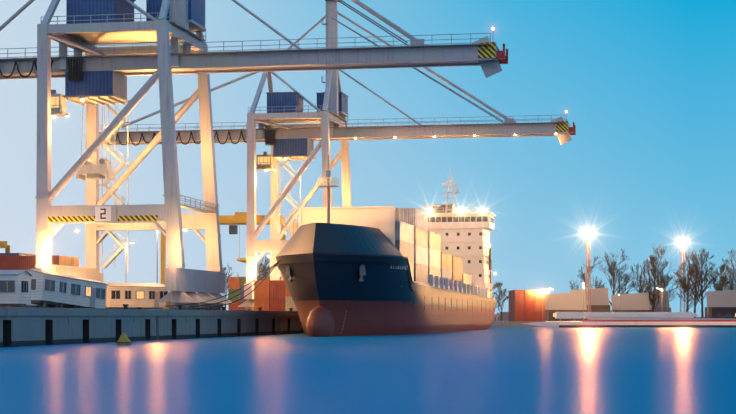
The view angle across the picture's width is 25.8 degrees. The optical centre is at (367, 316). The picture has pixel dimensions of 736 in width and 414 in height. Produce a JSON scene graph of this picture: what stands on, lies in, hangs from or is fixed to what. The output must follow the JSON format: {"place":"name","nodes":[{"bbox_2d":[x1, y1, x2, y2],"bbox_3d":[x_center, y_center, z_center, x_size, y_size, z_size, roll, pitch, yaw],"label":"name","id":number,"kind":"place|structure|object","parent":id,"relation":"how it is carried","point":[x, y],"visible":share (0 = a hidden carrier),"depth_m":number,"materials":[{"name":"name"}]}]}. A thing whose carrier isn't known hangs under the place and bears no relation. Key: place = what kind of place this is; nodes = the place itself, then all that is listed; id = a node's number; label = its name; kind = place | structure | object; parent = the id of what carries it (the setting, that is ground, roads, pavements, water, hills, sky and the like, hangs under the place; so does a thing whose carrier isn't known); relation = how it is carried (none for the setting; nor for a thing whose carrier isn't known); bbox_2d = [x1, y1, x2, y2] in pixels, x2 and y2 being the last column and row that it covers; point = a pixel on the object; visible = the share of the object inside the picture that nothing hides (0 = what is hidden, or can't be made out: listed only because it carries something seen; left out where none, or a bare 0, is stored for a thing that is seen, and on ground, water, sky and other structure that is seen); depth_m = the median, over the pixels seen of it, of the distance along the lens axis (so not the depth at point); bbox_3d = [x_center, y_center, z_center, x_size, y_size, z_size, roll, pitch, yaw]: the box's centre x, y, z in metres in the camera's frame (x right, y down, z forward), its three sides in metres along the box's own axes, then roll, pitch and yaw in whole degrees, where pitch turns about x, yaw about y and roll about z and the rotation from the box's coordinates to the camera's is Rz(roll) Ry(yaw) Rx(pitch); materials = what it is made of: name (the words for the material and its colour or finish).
{"place":"outdoors","nodes":[
{"label":"outdoors","id":0,"kind":"place"},
{"bbox_2d":[16,304,55,307],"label":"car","id":1,"kind":"object","parent":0,"point":[31,305],"depth_m":168.85,"materials":[{"name":"grey"}]},
{"bbox_2d":[0,327,735,413],"bbox_3d":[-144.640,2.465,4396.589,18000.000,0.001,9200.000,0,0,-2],"label":"water","id":2,"kind":"structure","parent":0,"point":[522,370],"depth_m":68.59,"materials":[{"name":"blue liquid"}]},
{"bbox_2d":[115,331,131,344],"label":"buoy","id":3,"kind":"object","parent":2,"relation":"on","point":[123,339],"visible":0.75,"depth_m":138.95,"materials":[{"name":"yellow paint"}]},
{"bbox_2d":[0,303,499,346],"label":"quay wall","id":4,"kind":"structure","parent":2,"relation":"in","point":[34,326],"depth_m":160.94,"materials":[{"name":"concrete"}]},
{"bbox_2d":[165,260,280,306],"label":"mooring lines","id":5,"kind":"object","parent":4,"relation":"on","point":[273,267],"visible":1,"depth_m":193.04,"materials":[{"name":"black fabric"}]},
{"bbox_2d":[275,155,496,336],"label":"container ship","id":6,"kind":"object","parent":2,"relation":"on","point":[369,270],"visible":0.96,"depth_m":213.06,"materials":[{"name":"black"}]},
{"bbox_2d":[521,320,735,327],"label":"quay","id":7,"kind":"structure","parent":2,"relation":"on","point":[663,323],"depth_m":362.85,"materials":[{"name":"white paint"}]},
{"bbox_2d":[0,0,735,316],"label":"sky","id":8,"kind":"structure","parent":0,"point":[647,88],"materials":[{"name":"blue"}]},
{"bbox_2d":[491,316,735,327],"bbox_3d":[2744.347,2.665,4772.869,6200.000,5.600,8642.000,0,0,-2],"label":"bank ground","id":9,"kind":"structure","parent":0,"point":[498,323],"depth_m":371.84,"materials":[{"name":"concrete"}]},
{"bbox_2d":[490,283,499,300],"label":"tree","id":10,"kind":"object","parent":9,"relation":"on","point":[494,287],"visible":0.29,"depth_m":448.41,"materials":[{"name":"brown plant"}]},
{"bbox_2d":[494,282,508,320],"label":"tree","id":11,"kind":"object","parent":9,"relation":"on","point":[501,292],"visible":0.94,"depth_m":463.99,"materials":[{"name":"brown plant"}]},
{"bbox_2d":[500,312,508,320],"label":"container stack","id":12,"kind":"object","parent":9,"relation":"on","point":[505,316],"visible":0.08,"depth_m":468.08,"materials":[{"name":"silver metal"}]},
{"bbox_2d":[509,290,544,321],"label":"container stack","id":13,"kind":"object","parent":9,"relation":"on","point":[525,305],"visible":1,"depth_m":396.45,"materials":[{"name":"orange metal"}]},
{"bbox_2d":[542,287,551,321],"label":"street lamp","id":14,"kind":"object","parent":9,"relation":"on","point":[542,302],"visible":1,"depth_m":395.56,"materials":[{"name":"silver metal"}]},
{"bbox_2d":[583,283,583,319],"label":"street lamp","id":15,"kind":"object","parent":9,"relation":"on","point":[583,298],"visible":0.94,"depth_m":431.08,"materials":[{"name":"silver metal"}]},
{"bbox_2d":[582,231,594,311],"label":"flood mast","id":16,"kind":"object","parent":9,"relation":"on","point":[587,232],"visible":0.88,"depth_m":452.79,"materials":[{"name":"grey metal"}]},
{"bbox_2d":[569,256,608,289],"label":"tree","id":17,"kind":"object","parent":9,"relation":"on","point":[584,280],"visible":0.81,"depth_m":493.93,"materials":[{"name":"brown plant"}]},
{"bbox_2d":[596,247,630,305],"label":"tree","id":18,"kind":"object","parent":9,"relation":"on","point":[611,266],"visible":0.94,"depth_m":474.56,"materials":[{"name":"brown plant"}]},
{"bbox_2d":[609,259,638,293],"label":"tree","id":19,"kind":"object","parent":9,"relation":"on","point":[625,285],"visible":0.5,"depth_m":486.09,"materials":[{"name":"brown plant"}]},
{"bbox_2d":[545,250,735,321],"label":"bank sheds","id":20,"kind":"object","parent":9,"relation":"on","point":[560,307],"visible":0.71,"depth_m":447.69,"materials":[{"name":"grey"}]},
{"bbox_2d":[629,260,656,296],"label":"tree","id":21,"kind":"object","parent":9,"relation":"on","point":[640,280],"visible":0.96,"depth_m":465.86,"materials":[{"name":"brown plant"}]},
{"bbox_2d":[632,245,675,311],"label":"tree","id":22,"kind":"object","parent":9,"relation":"on","point":[654,276],"visible":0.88,"depth_m":469.64,"materials":[{"name":"brown plant"}]},
{"bbox_2d":[643,264,670,307],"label":"tree","id":23,"kind":"object","parent":9,"relation":"on","point":[664,282],"visible":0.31,"depth_m":476.02,"materials":[{"name":"brown plant"}]},
{"bbox_2d":[642,245,679,300],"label":"tree","id":24,"kind":"object","parent":9,"relation":"on","point":[668,279],"visible":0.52,"depth_m":495.86,"materials":[{"name":"brown plant"}]},
{"bbox_2d":[677,240,687,311],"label":"flood mast","id":25,"kind":"object","parent":9,"relation":"on","point":[682,241],"visible":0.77,"depth_m":507.10,"materials":[{"name":"grey metal"}]},
{"bbox_2d":[672,263,700,311],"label":"tree","id":26,"kind":"object","parent":9,"relation":"on","point":[676,274],"visible":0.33,"depth_m":503.92,"materials":[{"name":"brown plant"}]},
{"bbox_2d":[676,257,707,311],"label":"tree","id":27,"kind":"object","parent":9,"relation":"on","point":[687,288],"visible":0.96,"depth_m":468.18,"materials":[{"name":"brown plant"}]},
{"bbox_2d":[675,247,714,317],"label":"tree","id":28,"kind":"object","parent":9,"relation":"on","point":[690,268],"visible":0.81,"depth_m":471.18,"materials":[{"name":"brown plant"}]},
{"bbox_2d":[688,251,723,317],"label":"tree","id":29,"kind":"object","parent":9,"relation":"on","point":[702,261],"visible":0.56,"depth_m":473.56,"materials":[{"name":"brown plant"}]},
{"bbox_2d":[704,258,730,291],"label":"tree","id":30,"kind":"object","parent":9,"relation":"on","point":[723,266],"visible":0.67,"depth_m":480.54,"materials":[{"name":"brown plant"}]},
{"bbox_2d":[709,267,735,291],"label":"tree","id":31,"kind":"object","parent":9,"relation":"on","point":[722,279],"visible":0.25,"depth_m":498.91,"materials":[{"name":"brown plant"}]},
{"bbox_2d":[711,250,735,289],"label":"tree","id":32,"kind":"object","parent":9,"relation":"on","point":[730,277],"visible":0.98,"depth_m":467.22,"materials":[{"name":"brown plant"}]},
{"bbox_2d":[718,254,735,289],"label":"tree","id":33,"kind":"object","parent":9,"relation":"on","point":[731,260],"visible":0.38,"depth_m":504.78,"materials":[{"name":"brown plant"}]},
{"bbox_3d":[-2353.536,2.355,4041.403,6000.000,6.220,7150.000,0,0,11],"label":"terminal ground","id":34,"kind":"structure","parent":0,"visible":0},
{"bbox_2d":[0,241,9,252],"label":"yard gantry","id":35,"kind":"object","parent":34,"relation":"on","point":[3,244],"visible":0.1,"depth_m":349.48,"materials":[{"name":"yellow metal"}]},
{"bbox_2d":[0,270,32,306],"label":"cabin","id":36,"kind":"object","parent":34,"relation":"on","point":[15,287],"visible":0.96,"depth_m":145.47,"materials":[{"name":"grey"}]},
{"bbox_2d":[0,253,35,255],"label":"container stack","id":37,"kind":"object","parent":34,"relation":"on","point":[17,254],"visible":0.1,"depth_m":279.26,"materials":[{"name":"silver metal"}]},
{"bbox_2d":[0,255,78,306],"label":"container stack","id":38,"kind":"object","parent":34,"relation":"on","point":[17,262],"visible":0.19,"depth_m":222.95,"materials":[{"name":"red metal"}]},
{"bbox_2d":[23,269,108,307],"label":"cabin","id":39,"kind":"object","parent":34,"relation":"on","point":[49,289],"visible":0.75,"depth_m":160.63,"materials":[{"name":"grey"}]},
{"bbox_2d":[106,283,168,308],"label":"cabin","id":40,"kind":"object","parent":34,"relation":"on","point":[139,295],"visible":0.75,"depth_m":203.50,"materials":[{"name":"grey"}]},
{"bbox_2d":[157,230,157,283],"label":"pole","id":41,"kind":"object","parent":34,"relation":"on","point":[157,256],"depth_m":239.77,"materials":[{"name":"silver metal"}]},
{"bbox_2d":[160,212,285,308],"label":"yard gantry","id":42,"kind":"object","parent":34,"relation":"on","point":[233,222],"visible":0.17,"depth_m":324.16,"materials":[{"name":"yellow metal"}]},
{"bbox_2d":[222,265,232,309],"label":"tree","id":43,"kind":"object","parent":34,"relation":"on","point":[229,269],"visible":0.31,"depth_m":465.47,"materials":[{"name":"brown plant"}]},
{"bbox_2d":[237,254,269,276],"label":"tree","id":44,"kind":"object","parent":34,"relation":"on","point":[264,269],"visible":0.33,"depth_m":441.17,"materials":[{"name":"brown plant"}]},
{"bbox_2d":[0,0,507,309],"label":"crane","id":45,"kind":"object","parent":34,"relation":"on","point":[95,76],"visible":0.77,"depth_m":189.56,"materials":[{"name":"paint"}]},
{"bbox_2d":[228,277,280,309],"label":"container stack","id":46,"kind":"object","parent":34,"relation":"on","point":[235,283],"visible":0.04,"depth_m":341.54,"materials":[{"name":"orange metal"}]},
{"bbox_2d":[254,280,296,310],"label":"container stack","id":47,"kind":"object","parent":34,"relation":"on","point":[272,295],"visible":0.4,"depth_m":259.10,"materials":[{"name":"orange metal"}]},
{"bbox_2d":[99,0,575,310],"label":"crane","id":48,"kind":"object","parent":34,"relation":"on","point":[289,142],"visible":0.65,"depth_m":274.56,"materials":[{"name":"paint"}]}
]}

